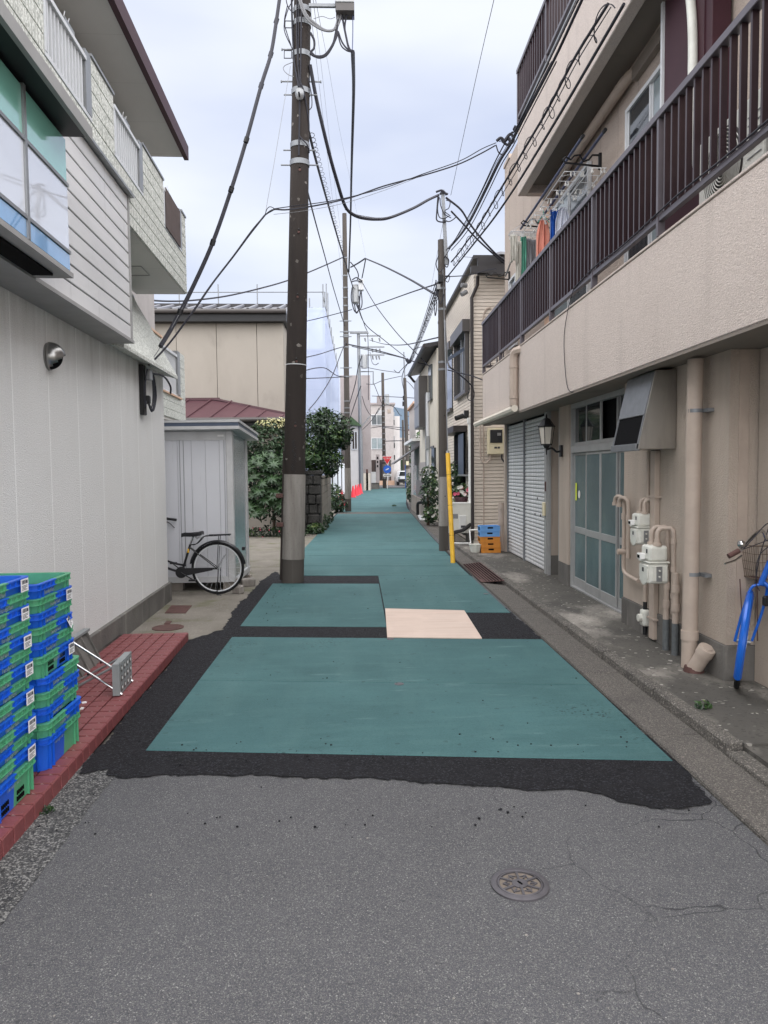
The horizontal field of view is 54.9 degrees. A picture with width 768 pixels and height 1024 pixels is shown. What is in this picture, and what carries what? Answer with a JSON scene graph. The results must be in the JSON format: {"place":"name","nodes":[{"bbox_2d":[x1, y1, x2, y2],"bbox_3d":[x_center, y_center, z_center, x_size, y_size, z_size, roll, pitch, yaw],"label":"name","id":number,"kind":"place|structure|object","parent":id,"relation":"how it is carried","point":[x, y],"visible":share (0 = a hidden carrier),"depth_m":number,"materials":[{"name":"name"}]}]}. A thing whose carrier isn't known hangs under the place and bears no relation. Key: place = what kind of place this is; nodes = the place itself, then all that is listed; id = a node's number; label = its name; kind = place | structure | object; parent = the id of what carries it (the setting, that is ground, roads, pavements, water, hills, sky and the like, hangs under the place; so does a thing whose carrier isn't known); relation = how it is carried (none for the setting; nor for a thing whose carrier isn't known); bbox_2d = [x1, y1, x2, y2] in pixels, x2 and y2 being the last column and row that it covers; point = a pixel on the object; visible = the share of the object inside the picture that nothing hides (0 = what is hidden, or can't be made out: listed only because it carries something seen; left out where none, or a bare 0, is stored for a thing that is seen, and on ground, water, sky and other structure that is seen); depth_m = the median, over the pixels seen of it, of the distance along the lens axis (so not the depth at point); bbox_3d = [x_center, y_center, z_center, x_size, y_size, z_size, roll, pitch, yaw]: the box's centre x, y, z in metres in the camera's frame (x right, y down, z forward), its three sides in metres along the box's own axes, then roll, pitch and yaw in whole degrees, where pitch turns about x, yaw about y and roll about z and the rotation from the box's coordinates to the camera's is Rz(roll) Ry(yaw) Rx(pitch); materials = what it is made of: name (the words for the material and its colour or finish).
{"place":"outdoors","nodes":[
{"label":"outdoors","id":0,"kind":"place"},
{"bbox_2d":[0,753,114,924],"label":"verge","id":1,"kind":"structure","parent":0,"point":[28,856],"depth_m":3.26,"materials":[{"name":"grey gravel"}]},
{"bbox_2d":[132,291,185,419],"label":"tiled house","id":2,"kind":"structure","parent":0,"point":[174,405],"depth_m":12.50,"materials":[{"name":"tile"}]},
{"bbox_2d":[154,303,286,530],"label":"beige house","id":3,"kind":"structure","parent":0,"point":[234,355],"depth_m":20.64,"materials":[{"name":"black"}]},
{"bbox_2d":[130,534,316,638],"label":"yard","id":4,"kind":"structure","parent":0,"point":[206,613],"depth_m":9.22,"materials":[{"name":"beige concrete"}]},
{"bbox_2d":[167,517,245,595],"bbox_3d":[-2.723,0.582,9.639,1.833,1.010,0.554,-1,3,-2],"label":"bicycle","id":5,"kind":"object","parent":4,"relation":"on","point":[182,572],"visible":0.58,"depth_m":9.64,"materials":[{"name":"metal"}]},
{"bbox_2d":[164,419,257,590],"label":"storage shed","id":6,"kind":"structure","parent":4,"relation":"on","point":[206,470],"depth_m":9.92,"materials":[{"name":"grey metal"}]},
{"bbox_2d":[233,435,241,575],"bbox_3d":[-2.035,-0.093,10.271,0.011,1.920,0.530,-1,3,-2],"label":"sliding door","id":7,"kind":"structure","parent":6,"relation":"in","point":[236,443],"depth_m":10.26,"materials":[{"name":"grey metal"}]},
{"bbox_2d":[239,437,246,568],"bbox_3d":[-2.064,-0.122,10.795,0.012,1.920,0.500,-1,3,-2],"label":"sliding door","id":8,"kind":"structure","parent":6,"relation":"in","point":[242,453],"depth_m":10.82,"materials":[{"name":"grey metal"}]},
{"bbox_2d":[247,446,282,528],"bbox_3d":[-2.852,-0.570,18.254,1.854,2.115,1.193,-1,3,-2],"label":"fatsia shrub","id":9,"kind":"object","parent":4,"relation":"on","point":[262,492],"visible":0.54,"depth_m":18.03,"materials":[{"name":"green plant"}]},
{"bbox_2d":[179,284,340,474],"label":"scaffolded building","id":10,"kind":"structure","parent":0,"point":[319,336],"depth_m":34.63,"materials":[{"name":"white fabric"}]},
{"bbox_2d":[94,483,465,752],"bbox_3d":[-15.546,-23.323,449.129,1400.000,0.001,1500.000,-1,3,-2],"label":"ground","id":11,"kind":"structure","parent":0,"point":[266,531],"depth_m":17.73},
{"bbox_2d":[0,0,188,650],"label":"shop building","id":12,"kind":"structure","parent":11,"relation":"on","point":[92,227],"depth_m":5.94,"materials":[{"name":"white paint"}]},
{"bbox_2d":[43,342,65,369],"bbox_3d":[-2.406,-1.143,5.439,0.120,0.210,0.200,-1,3,-4],"label":"vent hood","id":13,"kind":"object","parent":12,"relation":"attached to","point":[53,354],"visible":1,"depth_m":5.37,"materials":[{"name":"silver metal"}]},
{"bbox_2d":[139,364,171,414],"bbox_3d":[-2.584,-1.349,8.463,0.118,0.540,1.243,-1,3,0],"label":"cable board","id":14,"kind":"object","parent":12,"relation":"attached to","point":[145,374],"visible":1,"depth_m":8.02,"materials":[{"name":"black plastic"}]},
{"bbox_2d":[0,633,188,860],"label":"tiled step","id":15,"kind":"object","parent":11,"relation":"on","point":[104,711],"visible":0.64,"depth_m":4.80,"materials":[{"name":"tile"}]},
{"bbox_2d":[0,756,35,823],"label":"bread crate","id":16,"kind":"object","parent":15,"relation":"on","point":[16,786],"visible":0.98,"depth_m":3.39,"materials":[{"name":"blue plastic"}]},
{"bbox_2d":[0,739,35,783],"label":"bread crate","id":17,"kind":"object","parent":16,"relation":"on","point":[16,761],"visible":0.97,"depth_m":3.41,"materials":[{"name":"green plastic"}]},
{"bbox_2d":[0,731,33,766],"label":"bread crate","id":18,"kind":"object","parent":17,"relation":"on","point":[16,747],"visible":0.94,"depth_m":3.38,"materials":[{"name":"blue plastic"}]},
{"bbox_2d":[0,712,35,752],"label":"bread crate","id":19,"kind":"object","parent":18,"relation":"on","point":[17,732],"visible":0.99,"depth_m":3.40,"materials":[{"name":"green plastic"}]},
{"bbox_2d":[0,700,34,737],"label":"bread crate","id":20,"kind":"object","parent":19,"relation":"on","point":[14,719],"visible":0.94,"depth_m":3.38,"materials":[{"name":"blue plastic"}]},
{"bbox_2d":[0,685,33,722],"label":"bread crate","id":21,"kind":"object","parent":20,"relation":"on","point":[15,703],"visible":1,"depth_m":3.41,"materials":[{"name":"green plastic"}]},
{"bbox_2d":[0,675,31,705],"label":"bread crate","id":22,"kind":"object","parent":21,"relation":"on","point":[13,690],"visible":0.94,"depth_m":3.38,"materials":[{"name":"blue plastic"}]},
{"bbox_2d":[0,658,32,691],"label":"bread crate","id":23,"kind":"object","parent":22,"relation":"on","point":[15,674],"visible":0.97,"depth_m":3.40,"materials":[{"name":"green plastic"}]},
{"bbox_2d":[0,646,31,675],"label":"bread crate","id":24,"kind":"object","parent":23,"relation":"on","point":[10,662],"visible":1,"depth_m":3.38,"materials":[{"name":"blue plastic"}]},
{"bbox_2d":[0,631,31,660],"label":"bread crate","id":25,"kind":"object","parent":24,"relation":"on","point":[15,645],"visible":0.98,"depth_m":3.39,"materials":[{"name":"blue plastic"}]},
{"bbox_2d":[0,617,30,644],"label":"bread crate","id":26,"kind":"object","parent":25,"relation":"on","point":[12,631],"visible":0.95,"depth_m":3.39,"materials":[{"name":"green plastic"}]},
{"bbox_2d":[0,603,28,629],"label":"bread crate","id":27,"kind":"object","parent":26,"relation":"on","point":[12,616],"visible":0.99,"depth_m":3.40,"materials":[{"name":"blue plastic"}]},
{"bbox_2d":[0,590,28,613],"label":"bread crate","id":28,"kind":"object","parent":27,"relation":"on","point":[11,602],"visible":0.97,"depth_m":3.39,"materials":[{"name":"green plastic"}]},
{"bbox_2d":[0,575,28,598],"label":"bread crate","id":29,"kind":"object","parent":28,"relation":"on","point":[12,585],"visible":1,"depth_m":3.44,"materials":[{"name":"blue plastic"}]},
{"bbox_2d":[33,709,79,771],"bbox_3d":[-1.966,1.230,3.993,0.500,0.170,0.500,-1,3,-3],"label":"bread crate","id":30,"kind":"object","parent":15,"relation":"on","point":[56,745],"visible":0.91,"depth_m":3.89,"materials":[{"name":"blue plastic"}]},
{"bbox_2d":[31,695,80,739],"bbox_3d":[-1.962,1.106,3.989,0.500,0.078,0.500,-1,3,-3],"label":"bread crate","id":31,"kind":"object","parent":30,"relation":"on","point":[65,713],"visible":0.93,"depth_m":3.89,"materials":[{"name":"green plastic"}]},
{"bbox_2d":[32,682,77,723],"bbox_3d":[-1.973,1.029,3.982,0.500,0.078,0.500,-1,3,-4],"label":"bread crate","id":32,"kind":"object","parent":31,"relation":"on","point":[44,714],"visible":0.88,"depth_m":3.88,"materials":[{"name":"blue plastic"}]},
{"bbox_2d":[34,669,78,708],"bbox_3d":[-1.968,0.951,3.980,0.500,0.078,0.500,-1,3,-3],"label":"bread crate","id":33,"kind":"object","parent":32,"relation":"on","point":[48,698],"visible":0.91,"depth_m":3.89,"materials":[{"name":"green plastic"}]},
{"bbox_2d":[29,655,78,693],"bbox_3d":[-1.968,0.873,3.977,0.500,0.078,0.500,-1,3,-3],"label":"bread crate","id":34,"kind":"object","parent":33,"relation":"on","point":[53,678],"visible":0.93,"depth_m":3.88,"materials":[{"name":"blue plastic"}]},
{"bbox_2d":[31,637,74,679],"bbox_3d":[-1.977,0.780,3.937,0.502,0.112,0.500,-1,3,-3],"label":"bread crate","id":35,"kind":"object","parent":34,"relation":"on","point":[46,664],"visible":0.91,"depth_m":3.88,"materials":[{"name":"green plastic"}]},
{"bbox_2d":[29,624,73,657],"bbox_3d":[-1.983,0.687,3.933,0.500,0.074,0.500,-1,3,-3],"label":"bread crate","id":36,"kind":"object","parent":35,"relation":"on","point":[49,643],"visible":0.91,"depth_m":3.86,"materials":[{"name":"blue plastic"}]},
{"bbox_2d":[28,611,72,642],"bbox_3d":[-1.975,0.614,3.928,0.520,0.076,0.500,-1,3,-3],"label":"bread crate","id":37,"kind":"object","parent":36,"relation":"on","point":[43,632],"visible":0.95,"depth_m":3.88,"materials":[{"name":"green plastic"}]},
{"bbox_2d":[28,599,71,628],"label":"bread crate","id":38,"kind":"object","parent":37,"relation":"on","point":[45,617],"visible":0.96,"depth_m":3.85,"materials":[{"name":"blue plastic"}]},
{"bbox_2d":[26,585,71,613],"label":"bread crate","id":39,"kind":"object","parent":38,"relation":"on","point":[41,604],"visible":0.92,"depth_m":3.85,"materials":[{"name":"green plastic"}]},
{"bbox_2d":[0,572,70,599],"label":"bread crate","id":40,"kind":"object","parent":39,"relation":"on","point":[41,584],"visible":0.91,"depth_m":4.02,"materials":[{"name":"green plastic"}]},
{"bbox_2d":[71,628,100,679],"bbox_3d":[-2.332,1.099,5.598,0.152,0.262,0.860,-1,3,-4],"label":"leaning board","id":41,"kind":"object","parent":15,"relation":"on","point":[83,639],"visible":0.38,"depth_m":5.81,"materials":[{"name":"wood"}]},
{"bbox_2d":[74,642,132,695],"bbox_3d":[-2.012,1.091,5.184,0.423,0.310,0.364,-1,3,-6],"label":"folding stand","id":42,"kind":"object","parent":15,"relation":"on","point":[121,668],"visible":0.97,"depth_m":5.11,"materials":[{"name":"grey plastic"}]},
{"bbox_2d":[247,417,309,533],"bbox_3d":[-2.885,-0.938,19.109,1.998,2.997,1.174,-1,3,-2],"label":"flowering shrub","id":43,"kind":"object","parent":11,"relation":"on","point":[276,442],"visible":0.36,"depth_m":18.84,"materials":[{"name":"green plant"}]},
{"bbox_2d":[305,470,322,532],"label":"stone wall","id":44,"kind":"structure","parent":11,"relation":"on","point":[313,503],"depth_m":19.02,"materials":[{"name":"grey stone"}]},
{"bbox_2d":[305,407,354,478],"bbox_3d":[-1.931,-1.369,21.994,1.891,3.526,2.467,2,4,38],"label":"rounded tree","id":45,"kind":"object","parent":11,"relation":"on","point":[328,442],"visible":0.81,"depth_m":21.55,"materials":[{"name":"green plant"}]},
{"bbox_2d":[340,375,370,480],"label":"grey house","id":46,"kind":"structure","parent":11,"relation":"on","point":[366,431],"depth_m":61.58,"materials":[{"name":"white metal"}]},
{"bbox_2d":[350,417,360,490],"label":"white house","id":47,"kind":"structure","parent":11,"relation":"on","point":[354,454],"depth_m":57.80,"materials":[{"name":"metal"}]},
{"bbox_2d":[402,352,409,497],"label":"utility pole","id":48,"kind":"object","parent":11,"relation":"on","point":[404,404],"visible":0.77,"depth_m":42.77,"materials":[{"name":"concrete"}]},
{"bbox_2d":[407,341,438,521],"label":"cream house","id":49,"kind":"structure","parent":11,"relation":"on","point":[426,403],"depth_m":24.83,"materials":[{"name":"beige paint"}]},
{"bbox_2d":[414,376,427,429],"bbox_3d":[1.305,-3.873,26.487,0.340,1.750,2.000,-1,3,-2],"label":"box window","id":50,"kind":"structure","parent":49,"relation":"in","point":[421,383],"depth_m":25.52,"materials":[{"name":"grey metal"}]},
{"bbox_2d":[446,251,504,542],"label":"sided house","id":51,"kind":"structure","parent":11,"relation":"on","point":[473,301],"depth_m":15.80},
{"bbox_2d":[447,341,452,413],"bbox_3d":[1.689,-3.549,20.004,0.119,1.780,2.000,-1,3,-2],"label":"window","id":52,"kind":"structure","parent":51,"relation":"in","point":[449,349],"depth_m":19.38,"materials":[{"name":"glass"}]},
{"bbox_2d":[448,319,469,400],"bbox_3d":[1.595,-3.473,17.224,0.500,1.580,2.150,-1,3,-2],"label":"window","id":53,"kind":"structure","parent":51,"relation":"in","point":[459,339],"depth_m":17.03,"materials":[{"name":"grey glass"}]},
{"bbox_2d":[479,425,503,463],"bbox_3d":[2.362,-1.471,15.645,0.696,0.898,0.138,-1,3,-2],"label":"electric meter","id":54,"kind":"object","parent":51,"relation":"attached to","point":[495,440],"visible":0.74,"depth_m":15.60,"materials":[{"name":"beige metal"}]},
{"bbox_2d":[454,542,767,787],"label":"kerb","id":55,"kind":"structure","parent":11,"relation":"on","point":[726,743],"depth_m":5.06,"materials":[{"name":"concrete"}]},
{"bbox_2d":[123,0,543,420],"label":"sky","id":56,"kind":"structure","parent":0,"point":[417,61],"materials":[{"name":"white"}]},
{"bbox_2d":[0,485,767,1023],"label":"road","id":57,"kind":"structure","parent":0,"point":[258,907],"depth_m":3.02,"materials":[{"name":"grey asphalt"}]},
{"bbox_2d":[321,475,330,524],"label":"block wall","id":58,"kind":"structure","parent":57,"relation":"on","point":[326,494],"depth_m":22.07,"materials":[{"name":"concrete"}]},
{"bbox_2d":[330,483,347,512],"bbox_3d":[-1.946,-0.551,30.442,0.927,1.343,4.715,-1,3,-4],"label":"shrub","id":59,"kind":"object","parent":57,"relation":"on","point":[337,503],"visible":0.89,"depth_m":28.72,"materials":[{"name":"green plant"}]},
{"bbox_2d":[340,213,367,510],"bbox_3d":[-1.160,-5.770,28.866,1.100,11.523,0.372,-1,3,-2],"label":"utility pole","id":60,"kind":"object","parent":57,"relation":"on","point":[355,290],"visible":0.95,"depth_m":28.75,"materials":[{"name":"concrete"}]},
{"bbox_2d":[357,332,383,490],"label":"steel pole","id":61,"kind":"object","parent":57,"relation":"on","point":[364,362],"visible":0.84,"depth_m":57.38,"materials":[{"name":"grey metal"}]},
{"bbox_2d":[377,373,390,487],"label":"utility pole","id":62,"kind":"object","parent":57,"relation":"on","point":[384,400],"visible":0.8,"depth_m":67.54,"materials":[{"name":"concrete"}]},
{"bbox_2d":[370,403,399,484],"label":"white apartments","id":63,"kind":"structure","parent":57,"relation":"on","point":[391,435],"depth_m":81.72,"materials":[{"name":"grey concrete"}]},
{"bbox_2d":[79,572,711,808],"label":"fresh asphalt","id":64,"kind":"structure","parent":57,"relation":"on","point":[154,708],"depth_m":4.06,"materials":[{"name":"asphalt"}]},
{"bbox_2d":[276,0,320,582],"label":"utility pole","id":65,"kind":"object","parent":64,"relation":"on","point":[291,524],"visible":1,"depth_m":10.38,"materials":[{"name":"concrete"}]},
{"bbox_2d":[158,0,280,347],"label":"overhead cable","id":66,"kind":"object","parent":65,"relation":"attached to","point":[180,310],"visible":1,"depth_m":8.96,"materials":[{"name":"rubber"}]},
{"bbox_2d":[298,0,353,58],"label":"junction box","id":67,"kind":"object","parent":65,"relation":"attached to","point":[344,9],"visible":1,"depth_m":10.11,"materials":[{"name":"grey metal"}]},
{"bbox_2d":[348,50,354,271],"bbox_3d":[-0.864,-8.098,19.310,0.121,2.603,18.517,-1,3,-3],"label":"overhead cable","id":68,"kind":"object","parent":67,"relation":"attached to","point":[353,98],"visible":0.95,"depth_m":16.16,"materials":[{"name":"rubber"}]},
{"bbox_2d":[309,131,368,399],"bbox_3d":[-1.120,-8.340,29.923,0.244,3.869,39.346,-1,3,0],"label":"overhead cable","id":69,"kind":"object","parent":65,"relation":"attached to","point":[318,167],"visible":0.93,"depth_m":15.61,"materials":[{"name":"rubber"}]},
{"bbox_2d":[385,608,481,638],"bbox_3d":[0.466,1.148,7.713,0.917,0.012,1.570,-1,3,-2],"label":"plywood sheet","id":70,"kind":"object","parent":64,"relation":"on","point":[428,623],"visible":1,"depth_m":7.56,"materials":[{"name":"beige wood"}]},
{"bbox_2d":[409,500,468,547],"bbox_3d":[1.385,0.038,27.561,0.709,0.001,25.123,-1,3,0],"label":"gutter","id":71,"kind":"object","parent":57,"relation":"on","point":[433,529],"visible":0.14,"depth_m":19.85,"materials":[{"name":"concrete"}]},
{"bbox_2d":[418,464,438,524],"bbox_3d":[1.338,-0.521,21.706,0.735,1.791,1.959,-1,3,-2],"label":"potted shrub","id":72,"kind":"object","parent":71,"relation":"on","point":[431,478],"visible":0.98,"depth_m":21.25,"materials":[{"name":"green plant"}]},
{"bbox_2d":[452,502,470,542],"bbox_3d":[1.640,0.228,16.150,0.510,0.870,0.328,-1,3,-2],"label":"air conditioner","id":73,"kind":"object","parent":71,"relation":"on","point":[461,515],"visible":0.52,"depth_m":15.99,"materials":[{"name":"white paint"}]},
{"bbox_2d":[434,189,456,550],"bbox_3d":[1.167,-2.686,14.356,0.431,6.938,0.334,-2,3,-20],"label":"utility pole","id":74,"kind":"object","parent":57,"relation":"on","point":[443,262],"visible":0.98,"depth_m":14.35,"materials":[{"name":"concrete"}]},
{"bbox_2d":[308,64,438,220],"bbox_3d":[-0.025,-5.485,12.236,0.170,1.666,4.422,1,4,27],"label":"overhead cable","id":75,"kind":"object","parent":74,"relation":"attached to","point":[351,213],"visible":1,"depth_m":10.85,"materials":[{"name":"rubber"}]},
{"bbox_2d":[444,0,578,257],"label":"overhead cable","id":76,"kind":"object","parent":74,"relation":"attached to","point":[576,3],"visible":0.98,"depth_m":8.11,"materials":[{"name":"rubber"}]},
{"bbox_2d":[444,2,625,280],"bbox_3d":[1.469,-4.060,9.896,0.070,0.327,8.638,-1,3,-4],"label":"overhead cable","id":77,"kind":"object","parent":74,"relation":"attached to","point":[575,87],"visible":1,"depth_m":7.13,"materials":[{"name":"rubber"}]},
{"bbox_2d":[444,320,454,562],"bbox_3d":[1.143,-1.391,13.401,0.097,4.483,1.795,-1,3,0],"label":"guy guard","id":78,"kind":"object","parent":57,"relation":"on","point":[450,513],"visible":0.98,"depth_m":12.96,"materials":[{"name":"yellow plastic"}]},
{"bbox_2d":[491,868,549,901],"bbox_3d":[0.524,1.433,2.851,0.224,0.011,0.224,-2,4,-31],"label":"valve cover","id":79,"kind":"object","parent":57,"relation":"on","point":[519,884],"visible":1,"depth_m":2.84,"materials":[{"name":"metal"}]},
{"bbox_2d":[447,548,767,845],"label":"gutter","id":80,"kind":"object","parent":57,"relation":"on","point":[736,790],"visible":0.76,"depth_m":4.55,"materials":[{"name":"concrete"}]},
{"bbox_2d":[463,562,503,582],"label":"kerb ramp","id":81,"kind":"structure","parent":80,"relation":"on","point":[480,572],"depth_m":11.00,"materials":[{"name":"metal"}]},
{"bbox_2d":[391,438,419,494],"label":"awning house","id":82,"kind":"structure","parent":0,"point":[414,443],"depth_m":30.71,"materials":[{"name":"white"}]},
{"bbox_2d":[462,546,767,767],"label":"pavement","id":83,"kind":"structure","parent":0,"point":[741,713],"depth_m":5.88,"materials":[{"name":"concrete"}]},
{"bbox_2d":[473,0,767,687],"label":"apartment building","id":84,"kind":"structure","parent":83,"relation":"on","point":[644,262],"depth_m":6.37,"materials":[{"name":"paint"}]},
{"bbox_2d":[448,0,582,248],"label":"overhead cable","id":85,"kind":"object","parent":84,"relation":"attached to","point":[546,74],"visible":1,"depth_m":8.15,"materials":[{"name":"rubber"}]},
{"bbox_2d":[451,2,615,265],"bbox_3d":[1.514,-4.190,9.658,0.120,0.328,7.454,-1,3,-5],"label":"overhead cable","id":86,"kind":"object","parent":84,"relation":"attached to","point":[607,4],"visible":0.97,"depth_m":7.60,"materials":[{"name":"rubber"}]},
{"bbox_2d":[538,413,562,456],"bbox_3d":[2.186,-1.013,9.760,0.323,0.570,0.206,-1,3,-2],"label":"wall lantern","id":87,"kind":"object","parent":84,"relation":"attached to","point":[546,426],"depth_m":9.71,"materials":[{"name":"glass"}]},
{"bbox_2d":[549,161,591,321],"bbox_3d":[2.339,-3.062,9.381,0.045,2.020,1.700,-1,3,-2],"label":"window","id":88,"kind":"structure","parent":84,"relation":"in","point":[571,205],"depth_m":9.05,"materials":[{"name":"white glass"}]},
{"bbox_2d":[562,153,601,169],"bbox_3d":[2.178,-3.868,8.158,0.438,0.170,0.040,-1,3,-2],"label":"laundry bracket","id":89,"kind":"object","parent":84,"relation":"attached to","point":[599,155],"visible":0.99,"depth_m":8.15,"materials":[{"name":"black metal"}]},
{"bbox_2d":[520,134,584,229],"bbox_3d":[2.022,-3.999,9.183,0.040,0.040,2.970,-1,3,-2],"label":"laundry pole","id":90,"kind":"object","parent":89,"relation":"attached to","point":[582,136],"visible":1,"depth_m":8.76,"materials":[{"name":"black metal"}]},
{"bbox_2d":[521,212,550,236],"bbox_3d":[2.037,-3.913,9.933,0.231,0.221,0.751,-1,3,-2],"label":"clip hanger","id":91,"kind":"object","parent":90,"relation":"hanging from","point":[544,219],"visible":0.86,"depth_m":9.91,"materials":[{"name":"white plastic"}]},
{"bbox_2d":[536,210,549,256],"bbox_3d":[2.115,-3.615,9.813,0.194,0.760,0.061,-1,3,-2],"label":"shirt","id":92,"kind":"object","parent":91,"relation":"hanging from","point":[543,237],"visible":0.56,"depth_m":9.81,"materials":[{"name":"fabric"}]},
{"bbox_2d":[570,388,624,613],"bbox_3d":[2.482,-0.144,8.396,0.105,2.340,2.240,-1,3,-2],"label":"sliding door","id":93,"kind":"structure","parent":84,"relation":"in","point":[597,472],"depth_m":8.51,"materials":[{"name":"glass"}]},
{"bbox_2d":[628,497,649,545],"bbox_3d":[2.307,0.183,6.587,0.233,0.627,0.218,-1,3,-2],"label":"gas meter","id":94,"kind":"object","parent":84,"relation":"attached to","point":[639,523],"visible":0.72,"depth_m":6.51,"materials":[{"name":"white metal"}]},
{"bbox_2d":[624,64,659,262],"bbox_3d":[2.432,-2.916,6.757,0.049,2.020,1.200,-1,3,-2],"label":"window","id":95,"kind":"structure","parent":84,"relation":"in","point":[646,103],"depth_m":6.91,"materials":[{"name":"white glass"}]},
{"bbox_2d":[611,370,676,451],"bbox_3d":[2.205,-0.845,6.323,0.333,0.653,0.600,-1,3,-2],"label":"exhaust hood","id":96,"kind":"object","parent":84,"relation":"attached to","point":[647,419],"visible":1,"depth_m":6.04,"materials":[{"name":"metal"}]},
{"bbox_2d":[612,450,679,655],"bbox_3d":[2.329,0.286,6.607,0.107,1.685,1.341,-1,3,-4],"label":"gas pipework","id":97,"kind":"object","parent":84,"relation":"attached to","point":[645,617],"visible":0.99,"depth_m":6.44,"materials":[{"name":"beige metal"}]},
{"bbox_2d":[637,525,675,613],"bbox_3d":[2.275,0.475,6.201,0.271,0.729,0.254,-1,3,-2],"label":"gas meter","id":98,"kind":"object","parent":84,"relation":"attached to","point":[653,557],"visible":0.96,"depth_m":6.11,"materials":[{"name":"white metal"}]},
{"bbox_2d":[685,0,697,167],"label":"refrigerant hose","id":99,"kind":"object","parent":84,"relation":"attached to","point":[692,26],"visible":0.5,"depth_m":5.47,"materials":[{"name":"white plastic"}]},
{"bbox_2d":[681,358,714,673],"bbox_3d":[2.320,0.036,5.462,0.187,2.329,0.313,-1,3,-2],"label":"drain pipe","id":100,"kind":"object","parent":84,"relation":"attached to","point":[696,658],"visible":1,"depth_m":5.50,"materials":[{"name":"plastic"}]},
{"bbox_2d":[699,88,767,204],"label":"air conditioner","id":101,"kind":"object","parent":84,"relation":"attached to","point":[758,151],"visible":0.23,"depth_m":4.71,"materials":[{"name":"grey metal"}]},
{"bbox_2d":[724,523,767,688],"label":"bicycle","id":102,"kind":"object","parent":83,"relation":"on","point":[742,641],"visible":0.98,"depth_m":4.91,"materials":[{"name":"metal"}]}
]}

